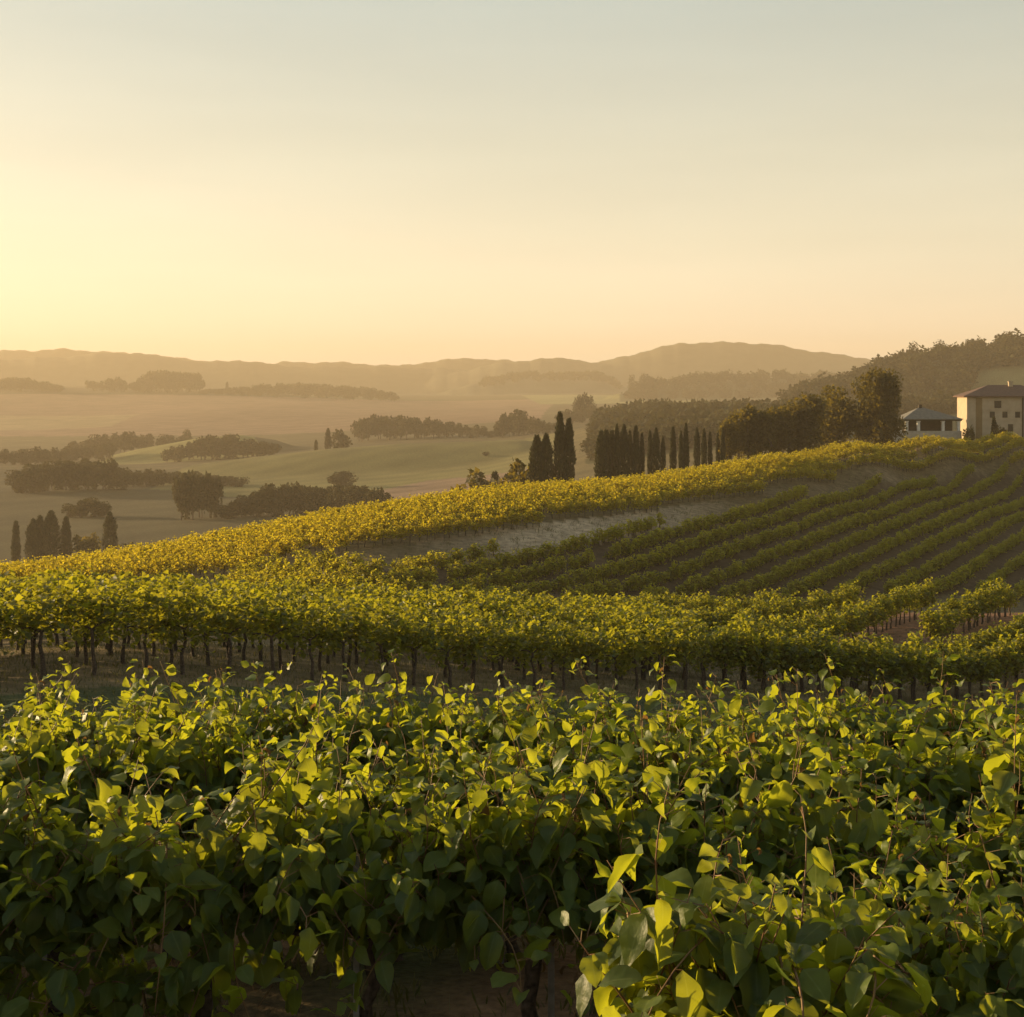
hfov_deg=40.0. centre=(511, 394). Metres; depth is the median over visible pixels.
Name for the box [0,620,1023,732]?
soil
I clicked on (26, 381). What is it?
broadleaf tree
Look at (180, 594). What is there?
grapevine
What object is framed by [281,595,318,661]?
grapevine
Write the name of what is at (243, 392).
broadleaf tree
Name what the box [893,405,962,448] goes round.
garden pavilion
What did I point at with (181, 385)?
broadleaf tree
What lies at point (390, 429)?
broadleaf tree
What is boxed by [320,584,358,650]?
grapevine
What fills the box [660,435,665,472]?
cypress tree
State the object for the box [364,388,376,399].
broadleaf tree
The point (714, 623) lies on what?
grapevine
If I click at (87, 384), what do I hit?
broadleaf tree
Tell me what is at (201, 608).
grapevine
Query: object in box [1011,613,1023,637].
grapevine
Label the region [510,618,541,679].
grapevine
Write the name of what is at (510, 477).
bush
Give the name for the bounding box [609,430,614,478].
cypress tree
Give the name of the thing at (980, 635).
grapevine
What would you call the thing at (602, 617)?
grapevine
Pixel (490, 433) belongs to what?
broadleaf tree
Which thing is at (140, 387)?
broadleaf tree
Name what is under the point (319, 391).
broadleaf tree
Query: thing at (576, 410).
broadleaf tree
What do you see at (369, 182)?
sky
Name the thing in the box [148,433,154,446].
broadleaf tree
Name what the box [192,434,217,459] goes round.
broadleaf tree
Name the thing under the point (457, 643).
grapevine
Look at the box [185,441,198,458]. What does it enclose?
broadleaf tree
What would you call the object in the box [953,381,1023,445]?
farmhouse
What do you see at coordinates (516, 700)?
grapevine
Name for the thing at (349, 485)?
broadleaf tree
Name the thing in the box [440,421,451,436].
broadleaf tree
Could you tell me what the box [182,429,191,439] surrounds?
broadleaf tree
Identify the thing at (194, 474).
broadleaf tree
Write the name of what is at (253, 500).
broadleaf tree
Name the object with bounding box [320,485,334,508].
broadleaf tree
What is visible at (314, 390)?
broadleaf tree
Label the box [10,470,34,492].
broadleaf tree
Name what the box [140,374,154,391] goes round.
broadleaf tree
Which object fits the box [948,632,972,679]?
grapevine
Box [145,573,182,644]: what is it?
grapevine
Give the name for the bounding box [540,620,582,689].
grapevine
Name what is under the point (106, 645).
grapevine
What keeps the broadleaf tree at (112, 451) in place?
on the ground at (76, 409)
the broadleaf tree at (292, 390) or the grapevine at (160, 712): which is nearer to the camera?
the grapevine at (160, 712)
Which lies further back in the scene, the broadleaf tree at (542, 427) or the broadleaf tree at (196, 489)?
the broadleaf tree at (542, 427)
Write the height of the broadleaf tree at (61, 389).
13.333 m
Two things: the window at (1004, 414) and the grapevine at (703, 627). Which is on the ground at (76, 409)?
the grapevine at (703, 627)
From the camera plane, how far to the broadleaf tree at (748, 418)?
255.26 m
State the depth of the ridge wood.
2867.70 m
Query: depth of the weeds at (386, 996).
8.25 m
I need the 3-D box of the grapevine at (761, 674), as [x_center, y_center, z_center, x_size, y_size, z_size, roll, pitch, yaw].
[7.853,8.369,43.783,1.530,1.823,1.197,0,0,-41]
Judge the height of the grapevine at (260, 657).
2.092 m
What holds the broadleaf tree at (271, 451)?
on the ground at (76, 409)
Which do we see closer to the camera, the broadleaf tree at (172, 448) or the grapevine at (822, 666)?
the grapevine at (822, 666)
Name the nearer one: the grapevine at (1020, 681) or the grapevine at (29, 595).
the grapevine at (1020, 681)
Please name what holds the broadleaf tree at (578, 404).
on the ground at (76, 409)
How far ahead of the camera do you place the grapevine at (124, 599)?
30.55 m
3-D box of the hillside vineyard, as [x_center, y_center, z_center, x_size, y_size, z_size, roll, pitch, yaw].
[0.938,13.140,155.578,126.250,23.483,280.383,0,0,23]
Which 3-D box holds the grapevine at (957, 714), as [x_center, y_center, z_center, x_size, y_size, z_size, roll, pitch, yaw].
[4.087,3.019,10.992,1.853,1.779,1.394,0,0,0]
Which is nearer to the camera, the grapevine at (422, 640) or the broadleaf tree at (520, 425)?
the grapevine at (422, 640)
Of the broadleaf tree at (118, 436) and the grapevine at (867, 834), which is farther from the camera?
the broadleaf tree at (118, 436)
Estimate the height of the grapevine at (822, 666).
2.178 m
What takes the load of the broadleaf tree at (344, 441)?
on the ground at (76, 409)
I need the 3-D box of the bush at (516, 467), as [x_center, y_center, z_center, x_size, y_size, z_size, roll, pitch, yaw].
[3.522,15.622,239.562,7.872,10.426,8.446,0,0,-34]
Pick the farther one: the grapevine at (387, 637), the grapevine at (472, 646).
the grapevine at (472, 646)
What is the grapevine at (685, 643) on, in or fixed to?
on the ground at (76, 409)
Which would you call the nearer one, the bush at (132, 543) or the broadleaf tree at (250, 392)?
the bush at (132, 543)
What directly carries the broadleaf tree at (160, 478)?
on the ground at (76, 409)
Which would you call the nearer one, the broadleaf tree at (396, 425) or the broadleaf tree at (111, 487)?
the broadleaf tree at (111, 487)
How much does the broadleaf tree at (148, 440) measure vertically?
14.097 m
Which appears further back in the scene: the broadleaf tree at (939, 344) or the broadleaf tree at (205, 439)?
the broadleaf tree at (939, 344)
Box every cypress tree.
[11,520,21,561]
[23,518,39,560]
[31,514,48,560]
[40,509,60,559]
[59,516,72,559]
[101,511,119,550]
[314,440,317,449]
[324,428,331,448]
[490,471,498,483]
[527,434,546,483]
[539,432,555,482]
[552,410,566,480]
[562,418,576,481]
[593,429,608,479]
[602,429,612,478]
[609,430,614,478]
[613,423,621,478]
[619,424,630,478]
[626,430,633,475]
[631,425,640,475]
[639,431,644,475]
[646,429,652,474]
[651,427,660,473]
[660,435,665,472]
[669,426,676,469]
[678,430,683,469]
[683,422,689,468]
[692,427,700,466]
[701,428,707,467]
[707,431,712,464]
[715,430,719,463]
[720,427,725,461]
[990,416,996,432]
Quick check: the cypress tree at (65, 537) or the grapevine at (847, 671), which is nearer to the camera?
the grapevine at (847, 671)
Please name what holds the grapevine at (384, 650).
on the ground at (76, 409)
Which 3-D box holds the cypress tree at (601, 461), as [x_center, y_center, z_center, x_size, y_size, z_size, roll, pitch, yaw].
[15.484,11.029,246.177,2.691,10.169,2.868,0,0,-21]
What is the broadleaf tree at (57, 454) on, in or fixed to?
on the ground at (76, 409)
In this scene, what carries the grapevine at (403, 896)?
on the ground at (76, 409)
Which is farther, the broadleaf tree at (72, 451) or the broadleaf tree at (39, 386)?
the broadleaf tree at (39, 386)
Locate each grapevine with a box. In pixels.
[0,573,62,652]
[0,576,29,654]
[0,576,89,678]
[0,579,22,640]
[0,657,135,778]
[0,684,196,960]
[0,709,419,1016]
[0,720,60,785]
[0,735,198,1016]
[0,757,51,993]
[3,575,64,667]
[3,577,42,654]
[8,580,25,649]
[11,659,166,781]
[32,566,78,650]
[40,572,73,645]
[49,571,103,656]
[52,572,131,675]
[55,580,118,664]
[59,684,322,965]
[79,570,142,655]
[84,657,269,754]
[95,574,148,663]
[95,577,124,648]
[112,574,141,643]
[114,581,186,674]
[117,674,393,989]
[118,571,160,648]
[123,576,173,655]
[132,574,217,674]
[144,569,197,663]
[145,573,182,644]
[166,574,204,649]
[179,584,210,656]
[180,574,236,649]
[180,575,239,665]
[182,570,222,629]
[187,579,262,675]
[198,660,351,775]
[208,573,248,646]
[209,591,268,666]
[214,579,249,658]
[214,582,259,652]
[224,739,545,1016]
[233,583,285,660]
[237,585,306,676]
[254,649,463,862]
[255,589,310,668]
[257,588,284,650]
[278,686,493,961]
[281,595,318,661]
[283,588,310,649]
[283,591,353,680]
[289,593,315,653]
[299,595,349,670]
[300,588,327,649]
[308,595,349,663]
[311,597,375,681]
[319,595,381,672]
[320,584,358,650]
[324,594,346,656]
[344,590,381,664]
[349,596,409,683]
[351,593,379,657]
[353,592,376,650]
[360,604,410,661]
[366,596,409,665]
[375,679,566,797]
[387,606,444,685]
[390,589,430,657]
[391,598,432,675]
[394,704,675,1016]
[404,602,436,651]
[405,591,432,650]
[424,608,489,687]
[424,690,621,963]
[425,671,624,765]
[427,604,471,677]
[428,598,461,667]
[430,597,456,650]
[432,604,486,668]
[445,603,493,677]
[450,611,502,687]
[454,597,472,610]
[468,706,830,1016]
[475,612,531,688]
[481,610,512,662]
[481,612,522,679]
[484,604,501,661]
[499,603,537,670]
[503,601,529,661]
[509,686,730,954]
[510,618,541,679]
[511,609,571,689]
[523,602,544,661]
[523,656,741,765]
[530,612,552,669]
[532,616,573,679]
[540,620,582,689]
[544,607,563,662]
[545,607,579,670]
[552,617,593,679]
[560,776,931,1016]
[562,618,618,684]
[575,610,604,670]
[583,619,613,679]
[592,622,642,689]
[597,606,629,670]
[607,621,637,679]
[611,622,656,689]
[616,669,857,831]
[618,607,637,623]
[619,611,662,679]
[635,615,680,688]
[642,614,668,670]
[644,654,815,774]
[652,620,682,679]
[657,605,673,621]
[661,614,709,689]
[671,738,954,956]
[675,623,704,676]
[686,618,717,679]
[686,624,731,688]
[705,626,743,689]
[713,622,735,679]
[718,831,1023,1016]
[723,630,770,689]
[724,680,988,834]
[734,624,755,679]
[743,635,785,689]
[768,632,800,690]
[768,650,927,773]
[769,620,795,679]
[782,630,797,683]
[789,638,817,690]
[796,730,1023,934]
[797,628,838,692]
[804,631,820,684]
[825,639,858,695]
[837,649,1023,833]
[838,638,866,686]
[852,635,872,687]
[860,642,893,698]
[861,693,1023,885]
[865,647,907,695]
[891,647,916,698]
[892,822,1023,998]
[904,645,929,700]
[917,652,949,689]
[923,648,963,687]
[926,678,1023,829]
[941,633,960,650]
[947,646,982,699]
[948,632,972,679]
[957,646,992,691]
[960,681,1023,854]
[962,632,985,652]
[972,649,999,695]
[977,629,996,647]
[980,693,1023,920]
[985,620,1012,650]
[987,646,1009,693]
[996,650,1021,685]
[1008,640,1023,682]
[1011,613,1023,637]
[1016,679,1023,686]
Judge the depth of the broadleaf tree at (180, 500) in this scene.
495.24 m
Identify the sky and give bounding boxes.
[0,0,1023,365]
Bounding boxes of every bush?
[70,535,99,553]
[74,532,101,555]
[120,542,133,547]
[327,471,346,486]
[330,470,358,485]
[450,467,503,490]
[489,468,541,487]
[507,457,551,483]
[962,425,974,440]
[991,426,1004,436]
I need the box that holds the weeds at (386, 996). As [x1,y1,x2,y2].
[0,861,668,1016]
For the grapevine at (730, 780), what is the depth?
8.81 m
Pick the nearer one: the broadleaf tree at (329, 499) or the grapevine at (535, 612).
the grapevine at (535, 612)
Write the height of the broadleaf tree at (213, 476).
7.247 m
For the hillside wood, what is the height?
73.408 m
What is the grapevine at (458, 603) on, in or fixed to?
on the ground at (76, 409)
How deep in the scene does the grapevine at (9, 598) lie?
28.61 m
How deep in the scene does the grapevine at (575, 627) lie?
40.88 m
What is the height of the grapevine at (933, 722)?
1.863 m
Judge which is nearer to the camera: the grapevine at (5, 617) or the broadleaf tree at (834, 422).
the grapevine at (5, 617)
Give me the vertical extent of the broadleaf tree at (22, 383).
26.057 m
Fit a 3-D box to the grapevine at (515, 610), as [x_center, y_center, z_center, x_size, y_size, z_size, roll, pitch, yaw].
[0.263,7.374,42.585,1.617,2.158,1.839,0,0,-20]
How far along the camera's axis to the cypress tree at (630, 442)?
250.91 m
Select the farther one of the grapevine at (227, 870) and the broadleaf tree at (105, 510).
the broadleaf tree at (105, 510)
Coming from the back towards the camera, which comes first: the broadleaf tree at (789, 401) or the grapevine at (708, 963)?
the broadleaf tree at (789, 401)
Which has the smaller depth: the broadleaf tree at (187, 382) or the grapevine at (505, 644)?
the grapevine at (505, 644)
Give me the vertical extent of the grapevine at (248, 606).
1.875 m
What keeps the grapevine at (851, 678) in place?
on the ground at (76, 409)
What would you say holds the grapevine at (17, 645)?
on the ground at (76, 409)
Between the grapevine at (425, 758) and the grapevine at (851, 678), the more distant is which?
the grapevine at (851, 678)
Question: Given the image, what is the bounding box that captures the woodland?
[579,395,811,461]
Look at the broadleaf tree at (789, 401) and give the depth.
258.67 m
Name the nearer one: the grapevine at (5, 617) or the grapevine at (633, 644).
the grapevine at (5, 617)
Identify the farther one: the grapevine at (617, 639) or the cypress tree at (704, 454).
the cypress tree at (704, 454)
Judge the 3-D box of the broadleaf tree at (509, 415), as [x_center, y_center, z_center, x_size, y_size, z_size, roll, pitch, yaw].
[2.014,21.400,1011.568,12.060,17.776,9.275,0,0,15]
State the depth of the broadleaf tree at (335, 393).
2274.57 m
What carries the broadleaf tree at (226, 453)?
on the ground at (76, 409)
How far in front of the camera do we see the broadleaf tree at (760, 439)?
258.38 m
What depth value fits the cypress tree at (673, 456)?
253.98 m
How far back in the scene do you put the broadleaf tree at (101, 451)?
986.46 m
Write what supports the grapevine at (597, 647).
on the ground at (76, 409)
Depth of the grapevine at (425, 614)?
39.88 m
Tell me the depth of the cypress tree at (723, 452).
254.35 m
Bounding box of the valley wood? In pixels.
[621,368,844,399]
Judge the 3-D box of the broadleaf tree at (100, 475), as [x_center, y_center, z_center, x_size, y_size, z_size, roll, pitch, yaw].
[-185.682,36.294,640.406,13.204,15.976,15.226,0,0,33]
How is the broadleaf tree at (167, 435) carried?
on the ground at (76, 409)
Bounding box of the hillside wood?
[765,328,1023,414]
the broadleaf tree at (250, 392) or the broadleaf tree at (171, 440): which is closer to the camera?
the broadleaf tree at (171, 440)
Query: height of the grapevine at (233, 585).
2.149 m
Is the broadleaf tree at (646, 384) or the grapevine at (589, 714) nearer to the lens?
the grapevine at (589, 714)
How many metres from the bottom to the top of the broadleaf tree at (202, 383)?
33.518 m
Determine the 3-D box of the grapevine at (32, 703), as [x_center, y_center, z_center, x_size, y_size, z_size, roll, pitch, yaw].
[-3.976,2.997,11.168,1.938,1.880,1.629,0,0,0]
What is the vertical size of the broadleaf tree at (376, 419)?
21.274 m
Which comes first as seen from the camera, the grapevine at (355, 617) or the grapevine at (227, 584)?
the grapevine at (355, 617)
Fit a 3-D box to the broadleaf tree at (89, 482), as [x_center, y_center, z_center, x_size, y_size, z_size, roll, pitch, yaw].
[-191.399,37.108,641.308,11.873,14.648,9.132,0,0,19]
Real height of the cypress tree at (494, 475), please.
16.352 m
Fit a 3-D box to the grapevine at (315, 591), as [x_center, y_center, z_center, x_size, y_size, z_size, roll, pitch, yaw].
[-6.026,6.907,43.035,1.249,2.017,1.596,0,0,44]
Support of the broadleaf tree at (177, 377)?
on the ground at (76, 409)
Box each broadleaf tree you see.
[0,449,11,464]
[2,378,13,391]
[4,470,27,492]
[6,451,18,464]
[8,377,16,390]
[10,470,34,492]
[12,451,31,463]
[13,378,23,391]
[17,449,31,464]
[19,377,31,391]
[21,378,31,391]
[21,464,49,492]
[25,379,36,390]
[25,448,36,464]
[29,446,46,463]
[35,381,44,390]
[35,463,53,491]
[38,449,50,462]
[43,381,49,391]
[44,461,73,489]
[48,384,60,391]
[49,447,63,462]
[52,458,78,489]
[56,385,64,391]
[60,460,86,489]
[61,503,82,517]
[64,446,78,461]
[65,441,77,448]
[71,499,90,517]
[75,457,90,488]
[79,440,89,448]
[82,460,99,489]
[85,380,91,389]
[86,445,95,459]
[86,457,117,489]
[86,497,103,516]
[88,434,109,448]
[89,381,98,390]
[92,444,97,459]
[93,443,107,460]
[97,502,111,516]
[98,381,105,391]
[102,463,115,489]
[103,442,116,458]
[105,378,117,391]
[108,467,125,489]
[109,435,117,450]
[111,432,125,451]
[113,467,133,489]
[114,377,121,391]
[115,379,127,391]
[116,431,132,451]
[126,431,142,450]
[126,470,142,486]
[131,380,140,392]
[136,378,141,391]
[136,434,144,448]
[137,468,158,486]
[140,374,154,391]
[143,435,152,447]
[144,370,163,392]
[144,472,163,485]
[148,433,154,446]
[152,370,164,392]
[155,436,166,445]
[157,469,172,485]
[158,434,169,443]
[160,449,171,460]
[162,370,174,392]
[167,435,176,442]
[168,446,174,460]
[169,446,185,461]
[169,472,186,477]
[171,372,180,392]
[171,475,190,519]
[175,435,185,441]
[175,470,206,519]
[178,371,185,391]
[178,372,186,391]
[180,475,193,518]
[182,373,193,392]
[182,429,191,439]
[184,442,193,458]
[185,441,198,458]
[189,470,210,516]
[190,373,199,392]
[191,440,205,459]
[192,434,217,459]
[194,471,213,517]
[195,374,205,390]
[198,390,209,394]
[199,434,219,459]
[206,437,226,459]
[207,477,223,517]
[209,473,222,481]
[212,389,221,394]
[214,504,224,517]
[216,505,239,518]
[221,476,227,485]
[222,435,236,458]
[223,501,246,517]
[224,476,234,485]
[225,433,239,458]
[227,477,250,486]
[228,495,250,516]
[229,387,241,395]
[233,439,255,457]
[238,386,246,395]
[242,438,255,457]
[244,387,254,395]
[244,494,261,516]
[250,490,263,516]
[252,441,265,456]
[254,385,266,395]
[255,483,282,516]
[258,442,271,455]
[260,383,270,394]
[260,487,290,516]
[267,445,275,455]
[268,384,282,396]
[270,443,281,454]
[274,481,300,515]
[274,487,291,515]
[275,382,287,396]
[280,482,302,513]
[289,383,296,395]
[292,485,305,513]
[293,382,307,397]
[295,485,314,514]
[296,486,318,514]
[297,384,310,397]
[304,485,325,512]
[306,383,316,396]
[312,384,319,397]
[315,384,328,397]
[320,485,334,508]
[321,384,331,397]
[325,484,344,507]
[330,385,343,398]
[330,429,352,448]
[330,485,352,508]
[339,385,346,398]
[342,486,366,506]
[343,386,352,399]
[345,484,359,500]
[346,387,360,399]
[350,419,368,440]
[353,485,369,501]
[354,418,369,441]
[359,387,367,398]
[362,492,393,503]
[363,417,378,440]
[363,487,385,504]
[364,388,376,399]
[370,414,385,438]
[372,414,386,438]
[375,390,384,400]
[378,415,399,439]
[382,391,387,400]
[385,416,398,437]
[387,391,394,400]
[391,392,399,400]
[393,415,402,438]
[397,415,417,439]
[413,417,423,437]
[417,421,427,437]
[423,416,442,438]
[436,421,443,437]
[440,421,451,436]
[446,421,457,436]
[455,422,464,436]
[463,425,468,435]
[466,427,473,437]
[470,424,482,437]
[479,426,487,435]
[484,430,496,437]
[493,414,509,436]
[499,412,513,436]
[507,409,526,435]
[508,413,517,434]
[521,411,529,434]
[525,416,535,434]
[530,418,545,433]
[537,420,546,433]
[545,422,552,432]
[563,409,577,423]
[572,397,579,421]
[573,408,580,421]
[576,395,585,416]
[576,409,587,422]
[579,392,589,420]
[586,395,593,420]
[586,408,597,418]
[627,375,634,388]
[636,374,645,391]
[643,374,649,390]
[647,376,655,389]
[716,416,739,460]
[727,409,746,460]
[736,403,762,458]
[751,409,765,455]
[754,406,782,454]
[768,405,784,454]
[776,404,802,453]
[783,398,815,452]
[792,391,828,451]
[817,384,858,450]
[843,366,907,445]
[907,341,917,353]
[931,339,947,348]
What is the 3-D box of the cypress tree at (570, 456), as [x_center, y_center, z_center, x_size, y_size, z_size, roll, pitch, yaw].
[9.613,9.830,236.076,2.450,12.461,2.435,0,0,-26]
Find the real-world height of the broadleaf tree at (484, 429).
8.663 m
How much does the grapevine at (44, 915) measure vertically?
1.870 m
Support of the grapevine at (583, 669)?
on the ground at (76, 409)
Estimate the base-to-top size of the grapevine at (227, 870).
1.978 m
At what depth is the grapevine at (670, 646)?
44.01 m
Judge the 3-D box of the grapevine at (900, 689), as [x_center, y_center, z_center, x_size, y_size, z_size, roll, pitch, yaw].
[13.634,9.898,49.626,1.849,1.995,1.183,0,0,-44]
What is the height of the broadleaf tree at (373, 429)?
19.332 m
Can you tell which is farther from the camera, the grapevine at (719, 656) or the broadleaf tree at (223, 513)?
the broadleaf tree at (223, 513)
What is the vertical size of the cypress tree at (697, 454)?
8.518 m
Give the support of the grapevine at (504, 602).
on the ground at (76, 409)
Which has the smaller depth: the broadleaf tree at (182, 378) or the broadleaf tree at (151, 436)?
the broadleaf tree at (151, 436)
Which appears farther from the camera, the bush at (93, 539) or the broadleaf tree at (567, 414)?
the broadleaf tree at (567, 414)
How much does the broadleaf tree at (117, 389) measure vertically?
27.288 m
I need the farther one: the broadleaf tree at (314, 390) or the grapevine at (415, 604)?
the broadleaf tree at (314, 390)
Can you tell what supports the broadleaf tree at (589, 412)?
on the ground at (76, 409)
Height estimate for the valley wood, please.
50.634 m
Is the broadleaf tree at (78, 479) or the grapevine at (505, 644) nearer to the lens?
the grapevine at (505, 644)
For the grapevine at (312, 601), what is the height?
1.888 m
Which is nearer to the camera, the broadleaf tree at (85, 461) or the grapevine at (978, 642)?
the grapevine at (978, 642)
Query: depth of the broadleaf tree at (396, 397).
2248.63 m
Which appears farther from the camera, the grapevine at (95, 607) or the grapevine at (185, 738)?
the grapevine at (95, 607)
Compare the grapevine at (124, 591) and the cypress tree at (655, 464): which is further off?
the cypress tree at (655, 464)
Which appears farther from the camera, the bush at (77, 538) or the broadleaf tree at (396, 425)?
the broadleaf tree at (396, 425)
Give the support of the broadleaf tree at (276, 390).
on the ground at (76, 409)
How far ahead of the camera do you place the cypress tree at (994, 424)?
282.73 m
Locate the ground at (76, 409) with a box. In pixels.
[0,341,1023,1016]
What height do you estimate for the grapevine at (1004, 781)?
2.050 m
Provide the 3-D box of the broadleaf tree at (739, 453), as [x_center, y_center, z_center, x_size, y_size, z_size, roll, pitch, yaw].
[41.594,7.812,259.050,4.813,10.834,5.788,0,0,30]
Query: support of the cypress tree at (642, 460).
on the ground at (76, 409)
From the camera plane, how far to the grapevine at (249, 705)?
11.08 m
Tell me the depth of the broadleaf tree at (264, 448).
912.75 m
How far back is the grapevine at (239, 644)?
38.45 m
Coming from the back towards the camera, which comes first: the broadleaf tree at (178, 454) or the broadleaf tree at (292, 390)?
the broadleaf tree at (292, 390)
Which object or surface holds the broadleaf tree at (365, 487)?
on the ground at (76, 409)
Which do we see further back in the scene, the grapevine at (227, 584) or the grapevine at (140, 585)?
the grapevine at (227, 584)
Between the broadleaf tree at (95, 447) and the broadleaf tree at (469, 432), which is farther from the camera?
the broadleaf tree at (469, 432)
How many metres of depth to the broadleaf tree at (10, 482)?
629.27 m
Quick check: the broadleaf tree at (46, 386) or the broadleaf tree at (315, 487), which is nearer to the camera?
the broadleaf tree at (315, 487)
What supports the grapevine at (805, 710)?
on the ground at (76, 409)
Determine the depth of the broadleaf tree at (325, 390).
2321.26 m
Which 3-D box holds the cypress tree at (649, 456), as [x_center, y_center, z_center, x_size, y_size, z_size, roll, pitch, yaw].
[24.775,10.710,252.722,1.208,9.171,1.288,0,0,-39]
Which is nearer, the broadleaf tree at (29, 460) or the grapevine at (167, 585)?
the grapevine at (167, 585)
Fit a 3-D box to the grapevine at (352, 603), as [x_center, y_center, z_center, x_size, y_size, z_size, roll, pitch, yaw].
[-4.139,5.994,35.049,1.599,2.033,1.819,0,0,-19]
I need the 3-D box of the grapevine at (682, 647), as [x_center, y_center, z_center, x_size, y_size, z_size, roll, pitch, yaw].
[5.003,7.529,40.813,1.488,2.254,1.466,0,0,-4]
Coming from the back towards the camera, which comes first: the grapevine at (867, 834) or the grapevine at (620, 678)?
the grapevine at (620, 678)
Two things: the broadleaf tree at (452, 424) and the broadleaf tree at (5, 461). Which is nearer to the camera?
the broadleaf tree at (5, 461)
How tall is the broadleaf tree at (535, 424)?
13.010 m
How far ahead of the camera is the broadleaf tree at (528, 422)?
976.62 m
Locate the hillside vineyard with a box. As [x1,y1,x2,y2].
[0,431,1023,700]
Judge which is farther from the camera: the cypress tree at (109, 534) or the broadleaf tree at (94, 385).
the broadleaf tree at (94, 385)
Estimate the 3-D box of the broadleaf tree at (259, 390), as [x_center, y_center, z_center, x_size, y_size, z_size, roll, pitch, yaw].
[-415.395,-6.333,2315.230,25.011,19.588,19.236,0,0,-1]
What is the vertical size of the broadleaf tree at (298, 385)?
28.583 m
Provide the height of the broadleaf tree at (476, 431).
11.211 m
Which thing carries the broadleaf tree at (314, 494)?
on the ground at (76, 409)
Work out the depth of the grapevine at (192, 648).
34.44 m
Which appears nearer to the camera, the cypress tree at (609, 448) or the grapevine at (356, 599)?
the grapevine at (356, 599)
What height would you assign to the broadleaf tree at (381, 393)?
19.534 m
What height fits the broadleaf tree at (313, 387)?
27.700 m
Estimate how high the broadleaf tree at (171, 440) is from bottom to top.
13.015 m
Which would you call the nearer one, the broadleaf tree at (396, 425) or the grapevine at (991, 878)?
the grapevine at (991, 878)
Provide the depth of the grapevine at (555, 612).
47.26 m
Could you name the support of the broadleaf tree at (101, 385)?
on the ground at (76, 409)
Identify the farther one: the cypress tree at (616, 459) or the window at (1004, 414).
the window at (1004, 414)
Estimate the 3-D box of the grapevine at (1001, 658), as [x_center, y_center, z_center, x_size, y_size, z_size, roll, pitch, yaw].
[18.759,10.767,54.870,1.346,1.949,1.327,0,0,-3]
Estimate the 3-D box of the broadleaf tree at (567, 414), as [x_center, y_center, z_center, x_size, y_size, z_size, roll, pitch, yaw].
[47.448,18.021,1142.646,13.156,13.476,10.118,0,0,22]
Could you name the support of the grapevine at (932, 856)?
on the ground at (76, 409)
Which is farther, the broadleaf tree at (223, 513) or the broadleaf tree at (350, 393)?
the broadleaf tree at (350, 393)
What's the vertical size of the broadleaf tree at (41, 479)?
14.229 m
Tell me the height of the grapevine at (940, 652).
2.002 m
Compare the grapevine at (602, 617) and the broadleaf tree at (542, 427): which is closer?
the grapevine at (602, 617)
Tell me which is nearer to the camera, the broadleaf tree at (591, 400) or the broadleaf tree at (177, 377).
the broadleaf tree at (591, 400)
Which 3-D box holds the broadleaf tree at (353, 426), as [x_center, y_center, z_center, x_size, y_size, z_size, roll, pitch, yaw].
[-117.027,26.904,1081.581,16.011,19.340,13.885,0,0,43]
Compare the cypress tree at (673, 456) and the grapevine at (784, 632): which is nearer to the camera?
the grapevine at (784, 632)
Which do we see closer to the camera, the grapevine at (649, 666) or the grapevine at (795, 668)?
the grapevine at (649, 666)
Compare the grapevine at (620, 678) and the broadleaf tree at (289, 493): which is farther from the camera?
the broadleaf tree at (289, 493)
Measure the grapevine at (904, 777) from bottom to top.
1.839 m
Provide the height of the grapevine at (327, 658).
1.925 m
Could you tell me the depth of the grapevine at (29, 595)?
31.47 m
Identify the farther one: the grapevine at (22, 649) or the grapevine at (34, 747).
the grapevine at (22, 649)
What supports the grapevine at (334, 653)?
on the ground at (76, 409)
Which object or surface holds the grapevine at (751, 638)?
on the ground at (76, 409)
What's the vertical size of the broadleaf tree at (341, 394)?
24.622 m
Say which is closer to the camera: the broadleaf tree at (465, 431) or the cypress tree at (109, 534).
the cypress tree at (109, 534)
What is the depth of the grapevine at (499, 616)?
44.99 m
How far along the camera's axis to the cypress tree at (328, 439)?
849.16 m
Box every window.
[994,401,1000,407]
[1002,412,1006,417]
[1008,424,1012,431]
[1015,412,1019,417]
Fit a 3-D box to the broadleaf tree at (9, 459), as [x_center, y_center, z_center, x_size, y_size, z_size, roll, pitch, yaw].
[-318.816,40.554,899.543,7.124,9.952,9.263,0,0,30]
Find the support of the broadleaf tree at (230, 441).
on the ground at (76, 409)
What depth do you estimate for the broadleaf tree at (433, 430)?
1043.15 m
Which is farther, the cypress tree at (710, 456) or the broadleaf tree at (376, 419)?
the broadleaf tree at (376, 419)
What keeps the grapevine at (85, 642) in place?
on the ground at (76, 409)
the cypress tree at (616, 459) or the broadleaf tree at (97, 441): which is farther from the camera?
the broadleaf tree at (97, 441)
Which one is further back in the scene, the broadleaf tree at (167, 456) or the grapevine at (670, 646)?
the broadleaf tree at (167, 456)
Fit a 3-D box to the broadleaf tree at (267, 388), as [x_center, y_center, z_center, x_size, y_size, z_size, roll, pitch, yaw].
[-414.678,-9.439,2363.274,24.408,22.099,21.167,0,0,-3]
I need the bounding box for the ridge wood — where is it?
[478,370,622,388]
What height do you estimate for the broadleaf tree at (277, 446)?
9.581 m
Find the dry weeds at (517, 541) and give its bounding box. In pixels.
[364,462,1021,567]
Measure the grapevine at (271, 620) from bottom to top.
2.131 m
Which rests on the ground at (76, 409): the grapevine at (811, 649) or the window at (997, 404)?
the grapevine at (811, 649)

